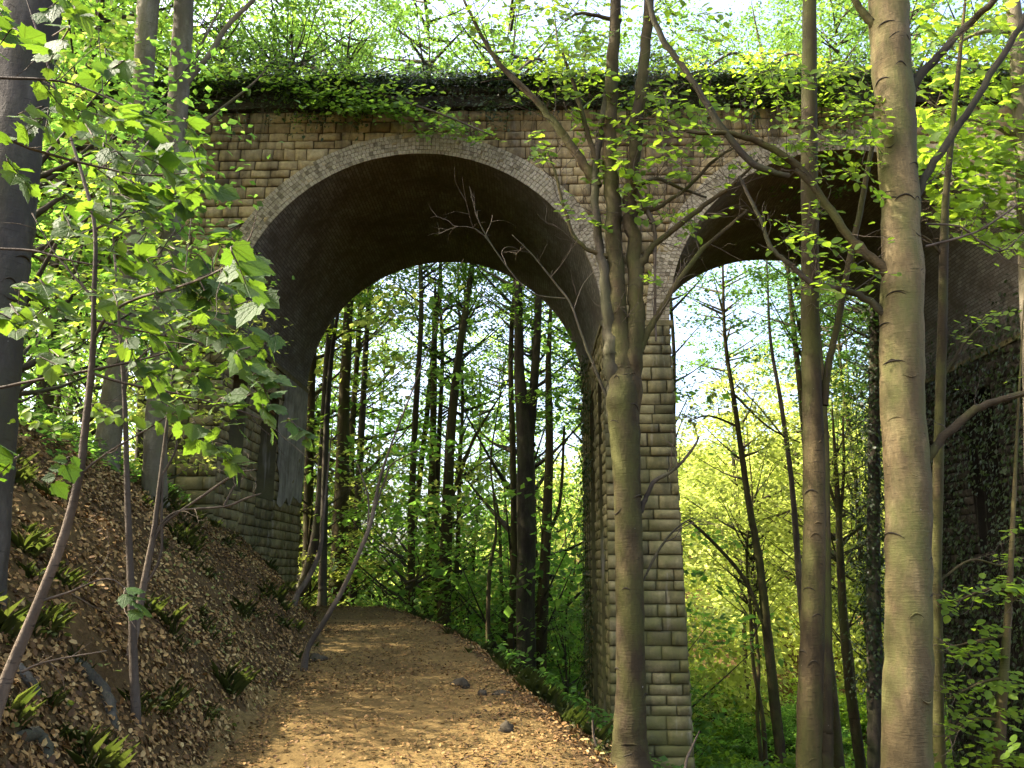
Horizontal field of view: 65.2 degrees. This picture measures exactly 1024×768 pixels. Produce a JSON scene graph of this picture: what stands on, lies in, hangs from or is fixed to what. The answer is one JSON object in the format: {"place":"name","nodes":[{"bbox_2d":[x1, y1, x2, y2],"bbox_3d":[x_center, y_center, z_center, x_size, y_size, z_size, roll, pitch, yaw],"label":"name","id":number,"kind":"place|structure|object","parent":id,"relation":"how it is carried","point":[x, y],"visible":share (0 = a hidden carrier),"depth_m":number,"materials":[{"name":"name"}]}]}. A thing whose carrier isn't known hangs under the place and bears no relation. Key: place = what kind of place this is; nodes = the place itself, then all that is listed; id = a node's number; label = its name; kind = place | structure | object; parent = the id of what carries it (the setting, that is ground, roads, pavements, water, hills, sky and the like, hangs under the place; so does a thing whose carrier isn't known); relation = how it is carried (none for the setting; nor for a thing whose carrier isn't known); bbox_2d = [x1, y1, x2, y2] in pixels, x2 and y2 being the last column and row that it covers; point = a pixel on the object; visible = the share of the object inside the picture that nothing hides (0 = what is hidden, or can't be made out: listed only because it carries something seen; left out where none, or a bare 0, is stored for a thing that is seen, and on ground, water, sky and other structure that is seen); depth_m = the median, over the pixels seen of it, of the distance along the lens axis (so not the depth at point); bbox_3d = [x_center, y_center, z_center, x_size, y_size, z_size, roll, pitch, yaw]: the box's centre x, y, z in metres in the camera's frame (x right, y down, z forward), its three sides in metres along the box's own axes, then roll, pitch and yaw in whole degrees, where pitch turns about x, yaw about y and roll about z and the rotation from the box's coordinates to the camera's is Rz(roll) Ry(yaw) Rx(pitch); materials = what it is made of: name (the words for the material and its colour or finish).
{"place":"outdoors","nodes":[
{"label":"outdoors","id":0,"kind":"place"},
{"bbox_2d":[167,607,592,767],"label":"path","id":1,"kind":"structure","parent":0,"point":[295,758],"depth_m":8.87,"materials":[{"name":"brown soil"}]},
{"bbox_2d":[0,414,947,767],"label":"ground","id":2,"kind":"structure","parent":0,"point":[86,636],"depth_m":8.17,"materials":[{"name":"brown soil"}]},
{"bbox_2d":[0,0,62,607],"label":"beech tree","id":3,"kind":"object","parent":2,"relation":"on","point":[17,97],"visible":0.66,"depth_m":6.47,"materials":[{"name":"grey plant"}]},
{"bbox_2d":[24,0,168,339],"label":"young beech","id":4,"kind":"object","parent":2,"relation":"on","point":[123,22],"visible":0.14,"depth_m":14.14,"materials":[{"name":"green plant"}]},
{"bbox_2d":[7,26,228,724],"bbox_3d":[-3.451,-0.080,6.781,2.977,6.946,1.497,-3,-14,14],"label":"beech sapling","id":5,"kind":"object","parent":2,"relation":"on","point":[135,702],"visible":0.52,"depth_m":6.79,"materials":[{"name":"green plant"}]},
{"bbox_2d":[94,0,159,472],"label":"ash tree","id":6,"kind":"object","parent":2,"relation":"on","point":[147,13],"visible":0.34,"depth_m":14.17,"materials":[{"name":"grey plant"}]},
{"bbox_2d":[21,0,241,384],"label":"young beech","id":7,"kind":"object","parent":2,"relation":"on","point":[109,242],"visible":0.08,"depth_m":18.16,"materials":[{"name":"green plant"}]},
{"bbox_2d":[18,23,258,403],"bbox_3d":[-6.881,-2.185,11.030,6.173,7.083,6.897,-7,-15,26],"label":"young beech","id":8,"kind":"object","parent":2,"relation":"on","point":[50,174],"visible":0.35,"depth_m":11.41,"materials":[{"name":"green plant"}]},
{"bbox_2d":[23,29,263,383],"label":"young beech","id":9,"kind":"object","parent":2,"relation":"on","point":[81,267],"visible":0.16,"depth_m":15.76,"materials":[{"name":"green plant"}]},
{"bbox_2d":[18,191,294,438],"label":"young beech","id":10,"kind":"object","parent":2,"relation":"on","point":[76,393],"visible":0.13,"depth_m":17.41,"materials":[{"name":"green plant"}]},
{"bbox_2d":[0,0,317,722],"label":"sycamore sapling","id":11,"kind":"object","parent":2,"relation":"on","point":[246,269],"visible":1,"depth_m":4.34,"materials":[{"name":"green plant"}]},
{"bbox_2d":[19,0,299,417],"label":"young beech","id":12,"kind":"object","parent":2,"relation":"on","point":[157,226],"visible":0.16,"depth_m":14.17,"materials":[{"name":"green plant"}]},
{"bbox_2d":[55,0,304,471],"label":"beech tree","id":13,"kind":"object","parent":2,"relation":"on","point":[137,453],"visible":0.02,"depth_m":30.91,"materials":[{"name":"green plant"}]},
{"bbox_2d":[36,0,327,420],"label":"beech tree","id":14,"kind":"object","parent":2,"relation":"on","point":[47,399],"visible":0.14,"depth_m":17.79,"materials":[{"name":"green plant"}]},
{"bbox_2d":[75,251,292,494],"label":"young beech","id":15,"kind":"object","parent":2,"relation":"on","point":[141,413],"visible":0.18,"depth_m":16.77,"materials":[{"name":"green plant"}]},
{"bbox_2d":[125,218,261,663],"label":"forked sapling","id":16,"kind":"object","parent":2,"relation":"on","point":[156,529],"visible":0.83,"depth_m":7.18,"materials":[{"name":"brown plant"}]},
{"bbox_2d":[141,0,309,506],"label":"ash tree","id":17,"kind":"object","parent":2,"relation":"on","point":[183,27],"visible":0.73,"depth_m":15.20,"materials":[{"name":"grey plant"}]},
{"bbox_2d":[158,0,395,437],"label":"beech tree","id":18,"kind":"object","parent":2,"relation":"on","point":[255,20],"visible":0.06,"depth_m":30.47,"materials":[{"name":"green plant"}]},
{"bbox_2d":[79,271,489,601],"bbox_3d":[-8.262,3.336,32.788,14.969,17.535,16.876,-9,-16,34],"label":"understorey beech","id":19,"kind":"object","parent":2,"relation":"on","point":[371,321],"visible":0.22,"depth_m":32.29,"materials":[{"name":"green plant"}]},
{"bbox_2d":[0,445,612,767],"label":"grass","id":20,"kind":"structure","parent":2,"relation":"on","point":[108,757],"depth_m":8.21,"materials":[{"name":"green plant"}]},
{"bbox_2d":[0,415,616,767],"bbox_3d":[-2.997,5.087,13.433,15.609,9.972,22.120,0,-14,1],"label":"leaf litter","id":21,"kind":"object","parent":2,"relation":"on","point":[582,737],"visible":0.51,"depth_m":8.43,"materials":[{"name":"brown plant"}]},
{"bbox_2d":[296,320,333,598],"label":"beech tree","id":22,"kind":"object","parent":2,"relation":"on","point":[313,545],"visible":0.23,"depth_m":28.86,"materials":[{"name":"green plant"}]},
{"bbox_2d":[213,0,442,584],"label":"slender tree","id":23,"kind":"object","parent":2,"relation":"on","point":[344,27],"visible":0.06,"depth_m":35.33,"materials":[{"name":"green plant"}]},
{"bbox_2d":[261,0,399,604],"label":"beech tree","id":24,"kind":"object","parent":2,"relation":"on","point":[308,490],"visible":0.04,"depth_m":30.44,"materials":[{"name":"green plant"}]},
{"bbox_2d":[130,306,541,606],"bbox_3d":[-7.793,5.982,35.930,18.260,19.061,17.219,-9,-16,34],"label":"understorey beech","id":25,"kind":"object","parent":2,"relation":"on","point":[384,410],"visible":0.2,"depth_m":36.18,"materials":[{"name":"green plant"}]},
{"bbox_2d":[317,309,383,606],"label":"young beech","id":26,"kind":"object","parent":2,"relation":"on","point":[322,589],"visible":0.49,"depth_m":26.52,"materials":[{"name":"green plant"}]},
{"bbox_2d":[297,16,416,605],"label":"beech tree","id":27,"kind":"object","parent":2,"relation":"on","point":[343,415],"visible":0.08,"depth_m":31.36,"materials":[{"name":"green plant"}]},
{"bbox_2d":[297,423,417,606],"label":"young beech","id":28,"kind":"object","parent":2,"relation":"on","point":[359,480],"visible":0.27,"depth_m":29.46,"materials":[{"name":"green plant"}]},
{"bbox_2d":[348,285,370,606],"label":"beech tree","id":29,"kind":"object","parent":2,"relation":"on","point":[361,420],"visible":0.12,"depth_m":33.51,"materials":[{"name":"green plant"}]},
{"bbox_2d":[254,0,468,604],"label":"slender tree","id":30,"kind":"object","parent":2,"relation":"on","point":[358,344],"visible":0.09,"depth_m":36.28,"materials":[{"name":"green plant"}]},
{"bbox_2d":[301,274,454,561],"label":"beech tree","id":31,"kind":"object","parent":2,"relation":"on","point":[360,368],"visible":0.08,"depth_m":41.64,"materials":[{"name":"green plant"}]},
{"bbox_2d":[301,264,459,564],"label":"beech tree","id":32,"kind":"object","parent":2,"relation":"on","point":[429,355],"visible":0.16,"depth_m":37.02,"materials":[{"name":"green plant"}]},
{"bbox_2d":[300,261,462,670],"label":"leaning sapling","id":33,"kind":"object","parent":2,"relation":"on","point":[309,645],"visible":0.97,"depth_m":12.04,"materials":[{"name":"brown plant"}]},
{"bbox_2d":[315,286,468,603],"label":"beech tree","id":34,"kind":"object","parent":2,"relation":"on","point":[383,370],"visible":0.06,"depth_m":57.63,"materials":[{"name":"green plant"}]},
{"bbox_2d":[312,524,478,613],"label":"young beech","id":35,"kind":"object","parent":2,"relation":"on","point":[383,569],"visible":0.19,"depth_m":30.79,"materials":[{"name":"green plant"}]},
{"bbox_2d":[299,462,514,625],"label":"young beech","id":36,"kind":"object","parent":2,"relation":"on","point":[397,598],"visible":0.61,"depth_m":28.02,"materials":[{"name":"green plant"}]},
{"bbox_2d":[422,278,436,612],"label":"beech tree","id":37,"kind":"object","parent":2,"relation":"on","point":[432,476],"visible":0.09,"depth_m":36.56,"materials":[{"name":"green plant"}]},
{"bbox_2d":[295,0,582,610],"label":"slender tree","id":38,"kind":"object","parent":2,"relation":"on","point":[420,272],"visible":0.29,"depth_m":31.78,"materials":[{"name":"green plant"}]},
{"bbox_2d":[318,454,566,689],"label":"understorey beech","id":39,"kind":"object","parent":2,"relation":"on","point":[462,521],"visible":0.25,"depth_m":31.61,"materials":[{"name":"green plant"}]},
{"bbox_2d":[360,262,528,614],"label":"slender tree","id":40,"kind":"object","parent":2,"relation":"on","point":[441,417],"visible":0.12,"depth_m":37.78,"materials":[{"name":"green plant"}]},
{"bbox_2d":[350,262,576,630],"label":"beech tree","id":41,"kind":"object","parent":2,"relation":"on","point":[462,421],"visible":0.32,"depth_m":36.37,"materials":[{"name":"green plant"}]},
{"bbox_2d":[370,550,570,667],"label":"young beech","id":42,"kind":"object","parent":2,"relation":"on","point":[468,624],"visible":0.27,"depth_m":29.40,"materials":[{"name":"green plant"}]},
{"bbox_2d":[408,10,540,628],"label":"beech tree","id":43,"kind":"object","parent":2,"relation":"on","point":[448,477],"visible":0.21,"depth_m":31.57,"materials":[{"name":"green plant"}]},
{"bbox_2d":[372,325,576,632],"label":"beech tree","id":44,"kind":"object","parent":2,"relation":"on","point":[479,445],"visible":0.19,"depth_m":43.14,"materials":[{"name":"green plant"}]},
{"bbox_2d":[17,395,947,767],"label":"undergrowth","id":45,"kind":"object","parent":2,"relation":"on","point":[53,417],"visible":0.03,"depth_m":15.76,"materials":[{"name":"green plant"}]},
{"bbox_2d":[404,310,581,574],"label":"beech tree","id":46,"kind":"object","parent":2,"relation":"on","point":[496,434],"visible":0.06,"depth_m":60.01,"materials":[{"name":"green plant"}]},
{"bbox_2d":[411,269,581,621],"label":"slender tree","id":47,"kind":"object","parent":2,"relation":"on","point":[529,354],"visible":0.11,"depth_m":37.59,"materials":[{"name":"green plant"}]},
{"bbox_2d":[348,0,653,663],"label":"slender tree","id":48,"kind":"object","parent":2,"relation":"on","point":[513,540],"visible":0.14,"depth_m":30.56,"materials":[{"name":"green plant"}]},
{"bbox_2d":[121,402,884,740],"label":"woodland","id":49,"kind":"object","parent":2,"relation":"on","point":[717,598],"visible":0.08,"depth_m":54.23,"materials":[{"name":"green plant"}]},
{"bbox_2d":[425,529,585,703],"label":"young beech","id":50,"kind":"object","parent":2,"relation":"on","point":[536,590],"visible":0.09,"depth_m":30.25,"materials":[{"name":"green plant"}]},
{"bbox_2d":[454,53,582,681],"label":"beech tree","id":51,"kind":"object","parent":2,"relation":"on","point":[542,601],"visible":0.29,"depth_m":28.88,"materials":[{"name":"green plant"}]},
{"bbox_2d":[28,72,1023,767],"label":"viaduct","id":52,"kind":"object","parent":2,"relation":"on","point":[340,220],"visible":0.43,"depth_m":20.71,"materials":[{"name":"stone"}]},
{"bbox_2d":[115,0,332,80],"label":"deck sapling","id":53,"kind":"object","parent":52,"relation":"on","point":[223,42],"visible":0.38,"depth_m":21.92,"materials":[{"name":"green plant"}]},
{"bbox_2d":[56,24,480,146],"bbox_3d":[-6.777,-7.523,21.250,11.995,4.018,1.844,0,-14,1],"label":"ivy","id":54,"kind":"object","parent":52,"relation":"attached to","point":[440,83],"visible":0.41,"depth_m":20.48,"materials":[{"name":"green plant"}]},
{"bbox_2d":[194,0,439,105],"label":"deck sapling","id":55,"kind":"object","parent":52,"relation":"on","point":[287,4],"visible":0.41,"depth_m":21.72,"materials":[{"name":"green plant"}]},
{"bbox_2d":[256,0,424,104],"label":"deck sapling","id":56,"kind":"object","parent":52,"relation":"on","point":[349,46],"visible":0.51,"depth_m":21.69,"materials":[{"name":"green plant"}]},
{"bbox_2d":[190,5,506,145],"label":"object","id":57,"kind":"object","parent":52,"relation":"on","point":[408,105],"visible":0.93,"depth_m":20.04,"materials":[{"name":"green plant"}]},
{"bbox_2d":[473,0,627,101],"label":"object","id":58,"kind":"object","parent":52,"relation":"on","point":[535,59],"visible":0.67,"depth_m":20.23,"materials":[{"name":"green plant"}]},
{"bbox_2d":[572,355,595,711],"bbox_3d":[2.103,4.128,23.390,0.556,10.095,4.050,-1,-14,3],"label":"ivy","id":59,"kind":"object","parent":52,"relation":"attached to","point":[584,540],"visible":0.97,"depth_m":23.24,"materials":[{"name":"green plant"}]},
{"bbox_2d":[474,34,770,143],"bbox_3d":[2.847,-7.477,21.055,7.602,3.431,1.846,0,-14,1],"label":"ivy","id":60,"kind":"object","parent":52,"relation":"attached to","point":[724,78],"visible":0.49,"depth_m":20.32,"materials":[{"name":"green plant"}]},
{"bbox_2d":[656,1,872,127],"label":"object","id":61,"kind":"object","parent":52,"relation":"on","point":[762,61],"visible":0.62,"depth_m":20.03,"materials":[{"name":"green plant"}]},
{"bbox_2d":[741,0,952,91],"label":"deck sapling","id":62,"kind":"object","parent":52,"relation":"on","point":[841,42],"visible":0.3,"depth_m":21.63,"materials":[{"name":"green plant"}]},
{"bbox_2d":[767,48,1010,139],"bbox_3d":[11.420,-7.391,20.891,10.024,3.112,1.879,0,-14,1],"label":"ivy","id":63,"kind":"object","parent":52,"relation":"attached to","point":[868,78],"visible":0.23,"depth_m":20.20,"materials":[{"name":"green plant"}]},
{"bbox_2d":[786,0,1006,80],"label":"deck sapling","id":64,"kind":"object","parent":52,"relation":"on","point":[917,27],"visible":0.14,"depth_m":21.80,"materials":[{"name":"green plant"}]},
{"bbox_2d":[909,0,1023,88],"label":"deck sapling","id":65,"kind":"object","parent":52,"relation":"on","point":[966,32],"visible":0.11,"depth_m":21.80,"materials":[{"name":"green plant"}]},
{"bbox_2d":[925,274,1023,767],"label":"ivy","id":66,"kind":"object","parent":52,"relation":"attached to","point":[980,428],"visible":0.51,"depth_m":21.76,"materials":[{"name":"green plant"}]},
{"bbox_2d":[514,280,541,674],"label":"beech tree","id":67,"kind":"object","parent":2,"relation":"on","point":[526,414],"visible":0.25,"depth_m":27.77,"materials":[{"name":"brown plant"}]},
{"bbox_2d":[300,287,765,702],"bbox_3d":[0.982,6.322,31.246,18.282,20.238,19.387,-8,-15,29],"label":"understorey beech","id":68,"kind":"object","parent":2,"relation":"on","point":[450,500],"visible":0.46,"depth_m":28.58,"materials":[{"name":"green plant"}]},
{"bbox_2d":[376,444,708,691],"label":"understorey beech","id":69,"kind":"object","parent":2,"relation":"on","point":[567,525],"visible":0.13,"depth_m":35.00,"materials":[{"name":"green plant"}]},
{"bbox_2d":[450,15,695,706],"bbox_3d":[2.817,0.955,33.307,12.736,32.255,13.435,-5,-14,20],"label":"slender tree","id":70,"kind":"object","parent":2,"relation":"on","point":[553,334],"visible":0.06,"depth_m":33.90,"materials":[{"name":"green plant"}]},
{"bbox_2d":[476,306,679,609],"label":"beech tree","id":71,"kind":"object","parent":2,"relation":"on","point":[559,441],"visible":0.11,"depth_m":52.79,"materials":[{"name":"green plant"}]},
{"bbox_2d":[466,569,705,708],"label":"young beech","id":72,"kind":"object","parent":2,"relation":"on","point":[560,621],"visible":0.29,"depth_m":26.83,"materials":[{"name":"green plant"}]},
{"bbox_2d":[428,0,790,767],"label":"tree","id":73,"kind":"object","parent":2,"relation":"on","point":[626,332],"visible":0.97,"depth_m":9.35,"materials":[{"name":"green plant"}]},
{"bbox_2d":[452,491,798,767],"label":"understorey beech","id":74,"kind":"object","parent":2,"relation":"on","point":[706,732],"visible":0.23,"depth_m":30.51,"materials":[{"name":"green plant"}]},
{"bbox_2d":[550,14,786,646],"bbox_3d":[7.775,1.092,35.686,14.470,35.970,14.849,-13,-19,43],"label":"valley tree","id":75,"kind":"object","parent":2,"relation":"on","point":[674,354],"visible":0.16,"depth_m":36.05,"materials":[{"name":"green plant"}]},
{"bbox_2d":[597,0,837,764],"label":"valley tree","id":76,"kind":"object","parent":2,"relation":"on","point":[763,612],"visible":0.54,"depth_m":26.64,"materials":[{"name":"green plant"}]},
{"bbox_2d":[670,261,800,727],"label":"valley tree","id":77,"kind":"object","parent":2,"relation":"on","point":[699,361],"visible":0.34,"depth_m":54.64,"materials":[{"name":"green plant"}]},
{"bbox_2d":[711,711,796,762],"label":"shrub","id":78,"kind":"object","parent":2,"relation":"on","point":[748,748],"visible":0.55,"depth_m":44.81,"materials":[{"name":"green plant"}]},
{"bbox_2d":[683,2,842,624],"bbox_3d":[11.326,0.143,33.339,8.517,36.236,8.299,0,-14,1],"label":"valley tree","id":79,"kind":"object","parent":2,"relation":"on","point":[796,543],"visible":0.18,"depth_m":33.44,"materials":[{"name":"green plant"}]},
{"bbox_2d":[676,394,859,763],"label":"valley tree","id":80,"kind":"object","parent":2,"relation":"on","point":[755,635],"visible":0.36,"depth_m":43.73,"materials":[{"name":"green plant"}]},
{"bbox_2d":[676,345,882,765],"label":"valley tree","id":81,"kind":"object","parent":2,"relation":"on","point":[750,578],"visible":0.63,"depth_m":39.63,"materials":[{"name":"green plant"}]},
{"bbox_2d":[677,366,883,600],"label":"valley tree","id":82,"kind":"object","parent":2,"relation":"on","point":[832,513],"visible":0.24,"depth_m":43.77,"materials":[{"name":"green plant"}]},
{"bbox_2d":[637,0,939,767],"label":"valley tree","id":83,"kind":"object","parent":2,"relation":"on","point":[827,755],"visible":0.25,"depth_m":19.73,"materials":[{"name":"green plant"}]},
{"bbox_2d":[710,260,868,654],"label":"valley tree","id":84,"kind":"object","parent":2,"relation":"on","point":[839,348],"visible":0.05,"depth_m":41.05,"materials":[{"name":"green plant"}]},
{"bbox_2d":[700,383,884,694],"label":"valley tree","id":85,"kind":"object","parent":2,"relation":"on","point":[833,556],"visible":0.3,"depth_m":36.86,"materials":[{"name":"green plant"}]},
{"bbox_2d":[664,0,936,767],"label":"valley tree","id":86,"kind":"object","parent":2,"relation":"on","point":[839,760],"visible":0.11,"depth_m":34.91,"materials":[{"name":"green plant"}]},
{"bbox_2d":[731,354,884,664],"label":"valley tree","id":87,"kind":"object","parent":2,"relation":"on","point":[772,445],"visible":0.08,"depth_m":43.22,"materials":[{"name":"green plant"}]},
{"bbox_2d":[748,260,881,442],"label":"slender tree","id":88,"kind":"object","parent":2,"relation":"on","point":[844,319],"visible":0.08,"depth_m":32.72,"materials":[{"name":"green plant"}]},
{"bbox_2d":[747,435,884,660],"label":"valley tree","id":89,"kind":"object","parent":2,"relation":"on","point":[845,558],"visible":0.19,"depth_m":39.53,"materials":[{"name":"green plant"}]},
{"bbox_2d":[620,0,1023,767],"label":"beech tree","id":90,"kind":"object","parent":2,"relation":"on","point":[910,454],"visible":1,"depth_m":8.60,"materials":[{"name":"green plant"}]},
{"bbox_2d":[796,0,877,767],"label":"slim tree","id":91,"kind":"object","parent":2,"relation":"on","point":[815,400],"visible":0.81,"depth_m":9.14,"materials":[{"name":"brown plant"}]},
{"bbox_2d":[738,262,946,766],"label":"slender tree","id":92,"kind":"object","parent":2,"relation":"on","point":[839,400],"visible":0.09,"depth_m":38.04,"materials":[{"name":"green plant"}]},
{"bbox_2d":[826,288,884,767],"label":"ivy clad tree","id":93,"kind":"object","parent":2,"relation":"on","point":[875,560],"visible":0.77,"depth_m":25.40,"materials":[{"name":"green plant"}]},
{"bbox_2d":[829,394,882,767],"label":"valley tree","id":94,"kind":"object","parent":2,"relation":"on","point":[856,735],"visible":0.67,"depth_m":26.83,"materials":[{"name":"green plant"}]},
{"bbox_2d":[741,0,1009,415],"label":"slender tree","id":95,"kind":"object","parent":2,"relation":"on","point":[860,319],"visible":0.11,"depth_m":30.12,"materials":[{"name":"green plant"}]},
{"bbox_2d":[732,0,1022,318],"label":"valley tree","id":96,"kind":"object","parent":2,"relation":"on","point":[779,22],"visible":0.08,"depth_m":32.74,"materials":[{"name":"green plant"}]},
{"bbox_2d":[911,0,1023,458],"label":"maple tree","id":97,"kind":"object","parent":2,"relation":"on","point":[998,156],"visible":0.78,"depth_m":14.02,"materials":[{"name":"green plant"}]},
{"bbox_2d":[920,0,1023,767],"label":"sapling","id":98,"kind":"object","parent":2,"relation":"on","point":[939,745],"visible":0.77,"depth_m":9.03,"materials":[{"name":"brown plant"}]},
{"bbox_2d":[933,300,1023,767],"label":"young beech","id":99,"kind":"object","parent":2,"relation":"on","point":[998,756],"visible":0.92,"depth_m":8.03,"materials":[{"name":"green plant"}]},
{"bbox_2d":[22,0,1023,581],"label":"sky","id":100,"kind":"structure","parent":0,"point":[715,4],"materials":[{"name":"white"}]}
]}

